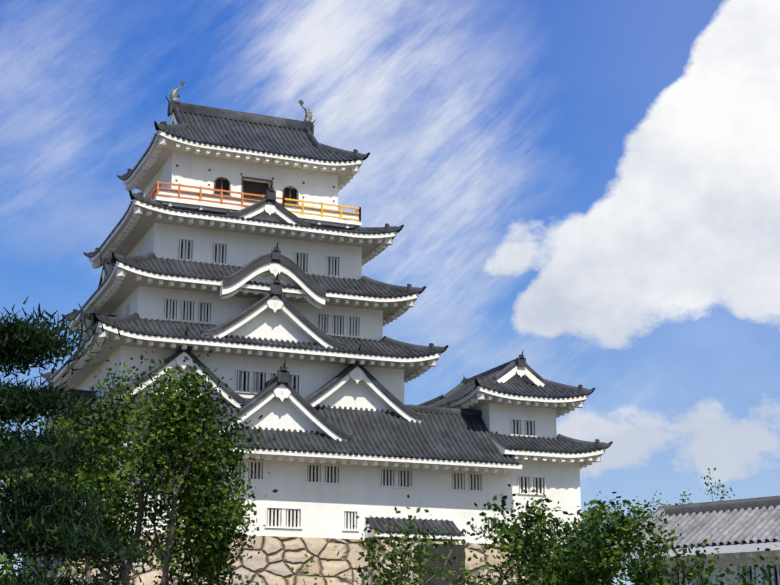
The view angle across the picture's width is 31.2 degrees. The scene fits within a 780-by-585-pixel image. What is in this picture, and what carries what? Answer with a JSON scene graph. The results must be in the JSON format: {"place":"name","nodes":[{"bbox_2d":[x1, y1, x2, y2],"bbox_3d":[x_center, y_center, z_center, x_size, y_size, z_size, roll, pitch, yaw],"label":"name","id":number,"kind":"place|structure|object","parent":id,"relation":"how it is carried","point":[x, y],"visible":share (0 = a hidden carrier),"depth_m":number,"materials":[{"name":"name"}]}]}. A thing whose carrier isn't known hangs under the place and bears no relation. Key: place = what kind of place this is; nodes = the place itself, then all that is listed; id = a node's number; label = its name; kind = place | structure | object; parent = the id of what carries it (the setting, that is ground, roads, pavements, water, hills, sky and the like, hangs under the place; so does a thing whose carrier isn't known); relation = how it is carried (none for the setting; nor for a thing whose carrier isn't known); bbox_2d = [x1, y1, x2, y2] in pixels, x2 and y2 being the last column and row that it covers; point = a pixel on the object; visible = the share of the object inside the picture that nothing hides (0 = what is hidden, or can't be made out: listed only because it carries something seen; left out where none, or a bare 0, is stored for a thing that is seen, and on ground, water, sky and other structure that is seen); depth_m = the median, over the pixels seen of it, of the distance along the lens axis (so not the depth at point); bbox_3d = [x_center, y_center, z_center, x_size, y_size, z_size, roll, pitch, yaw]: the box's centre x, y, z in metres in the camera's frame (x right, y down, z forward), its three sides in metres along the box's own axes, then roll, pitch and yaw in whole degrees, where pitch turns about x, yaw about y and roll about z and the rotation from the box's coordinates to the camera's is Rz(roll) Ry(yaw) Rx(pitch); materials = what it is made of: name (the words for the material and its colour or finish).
{"place":"outdoors","nodes":[
{"label":"outdoors","id":0,"kind":"place"},
{"bbox_2d":[43,182,422,441],"bbox_3d":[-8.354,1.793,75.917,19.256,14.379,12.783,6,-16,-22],"label":"gables","id":1,"kind":"object","parent":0,"point":[279,401],"visible":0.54,"depth_m":72.47,"materials":[{"name":"white paint"}]},
{"bbox_2d":[47,152,580,543],"bbox_3d":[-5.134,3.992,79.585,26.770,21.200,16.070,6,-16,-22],"label":"castle walls","id":2,"kind":"structure","parent":0,"point":[317,500],"depth_m":73.05,"materials":[{"name":"white paint"}]},
{"bbox_2d":[117,81,369,192],"bbox_3d":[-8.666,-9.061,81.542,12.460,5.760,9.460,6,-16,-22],"label":"top roof","id":3,"kind":"structure","parent":2,"relation":"on","point":[194,129],"depth_m":79.23,"materials":[{"name":"tile"}]},
{"bbox_2d":[83,190,403,268],"bbox_3d":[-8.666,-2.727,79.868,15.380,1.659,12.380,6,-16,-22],"label":"roof tier","id":4,"kind":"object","parent":2,"relation":"attached to","point":[139,219],"depth_m":75.22,"materials":[{"name":"tile"}]},
{"bbox_2d":[62,251,425,330],"bbox_3d":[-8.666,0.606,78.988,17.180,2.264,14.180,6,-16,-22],"label":"roof tier","id":5,"kind":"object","parent":2,"relation":"attached to","point":[127,276],"depth_m":73.45,"materials":[{"name":"tile"}]},
{"bbox_2d":[40,312,448,388],"bbox_3d":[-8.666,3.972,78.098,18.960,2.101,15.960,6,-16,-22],"label":"roof tier","id":6,"kind":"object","parent":2,"relation":"attached to","point":[413,361],"depth_m":71.78,"materials":[{"name":"tile"}]},
{"bbox_2d":[145,181,361,229],"bbox_3d":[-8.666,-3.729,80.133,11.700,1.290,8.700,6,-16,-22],"label":"balcony railing","id":7,"kind":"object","parent":2,"relation":"attached to","point":[198,205],"depth_m":75.79,"materials":[{"name":"orange wood"}]},
{"bbox_2d":[3,383,521,486],"bbox_3d":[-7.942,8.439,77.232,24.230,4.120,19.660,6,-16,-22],"label":"lower roof","id":8,"kind":"structure","parent":2,"relation":"attached to","point":[448,437],"depth_m":71.77,"materials":[{"name":"tile"}]},
{"bbox_2d":[364,516,464,541],"bbox_3d":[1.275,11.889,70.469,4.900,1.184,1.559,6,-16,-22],"label":"roof","id":9,"kind":"structure","parent":2,"relation":"attached to","point":[447,525],"depth_m":70.36,"materials":[{"name":"tile"}]},
{"bbox_2d":[0,0,779,584],"label":"sky","id":10,"kind":"structure","parent":0,"point":[590,189],"materials":[{"name":"blue"}]},
{"bbox_2d":[410,350,612,468],"bbox_3d":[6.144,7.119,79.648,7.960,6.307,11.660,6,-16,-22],"label":"castle turret","id":11,"kind":"object","parent":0,"point":[520,403],"visible":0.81,"depth_m":75.95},
{"bbox_2d":[621,496,779,584],"bbox_3d":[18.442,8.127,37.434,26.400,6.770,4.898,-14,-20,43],"label":"building","id":12,"kind":"structure","parent":0,"point":[741,530],"depth_m":43.81,"materials":[{"name":"tile"}]},
{"label":"ground","id":13,"kind":"structure","parent":0,"visible":0},
{"bbox_2d":[0,553,98,584],"bbox_3d":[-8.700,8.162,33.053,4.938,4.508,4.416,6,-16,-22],"label":"bush","id":14,"kind":"object","parent":13,"relation":"on","point":[8,568],"visible":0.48,"depth_m":32.77,"materials":[{"name":"green plant"}]},
{"bbox_2d":[0,296,182,584],"bbox_3d":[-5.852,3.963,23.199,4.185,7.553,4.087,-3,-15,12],"label":"pine tree","id":15,"kind":"object","parent":13,"relation":"on","point":[39,526],"visible":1,"depth_m":23.43,"materials":[{"name":"green plant"}]},
{"bbox_2d":[0,347,277,584],"bbox_3d":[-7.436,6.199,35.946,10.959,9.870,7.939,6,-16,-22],"label":"tree","id":16,"kind":"object","parent":13,"relation":"on","point":[174,427],"visible":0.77,"depth_m":35.49,"materials":[{"name":"green plant"}]},
{"bbox_2d":[20,531,562,584],"bbox_3d":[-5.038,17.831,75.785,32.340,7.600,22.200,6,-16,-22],"label":"stone base","id":17,"kind":"object","parent":13,"relation":"on","point":[274,560],"visible":0.49,"depth_m":68.46,"materials":[{"name":"stone"}]},
{"bbox_2d":[290,494,485,584],"bbox_3d":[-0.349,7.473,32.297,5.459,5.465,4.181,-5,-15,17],"label":"tree","id":18,"kind":"object","parent":13,"relation":"on","point":[405,569],"visible":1,"depth_m":32.18,"materials":[{"name":"green plant"}]},
{"bbox_2d":[442,483,641,584],"bbox_3d":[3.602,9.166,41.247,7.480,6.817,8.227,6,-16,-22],"label":"tree","id":19,"kind":"object","parent":13,"relation":"on","point":[538,518],"visible":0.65,"depth_m":40.60,"materials":[{"name":"green plant"}]},
{"bbox_2d":[499,495,617,583],"bbox_3d":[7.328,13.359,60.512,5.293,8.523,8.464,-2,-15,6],"label":"tree","id":20,"kind":"object","parent":13,"relation":"on","point":[568,529],"visible":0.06,"depth_m":58.60,"materials":[{"name":"green plant"}]},
{"bbox_2d":[504,491,666,584],"bbox_3d":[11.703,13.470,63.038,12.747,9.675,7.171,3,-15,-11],"label":"tree","id":21,"kind":"object","parent":13,"relation":"on","point":[639,504],"visible":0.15,"depth_m":65.18,"materials":[{"name":"green plant"}]},
{"bbox_2d":[460,500,779,584],"bbox_3d":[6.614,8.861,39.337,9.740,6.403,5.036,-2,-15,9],"label":"tree","id":22,"kind":"object","parent":13,"relation":"on","point":[655,574],"visible":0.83,"depth_m":40.34,"materials":[{"name":"green plant"}]},
{"bbox_2d":[641,467,734,515],"bbox_3d":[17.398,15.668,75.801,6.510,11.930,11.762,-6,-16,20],"label":"tree","id":23,"kind":"object","parent":13,"relation":"on","point":[719,480],"visible":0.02,"depth_m":74.77,"materials":[{"name":"green plant"}]}
]}

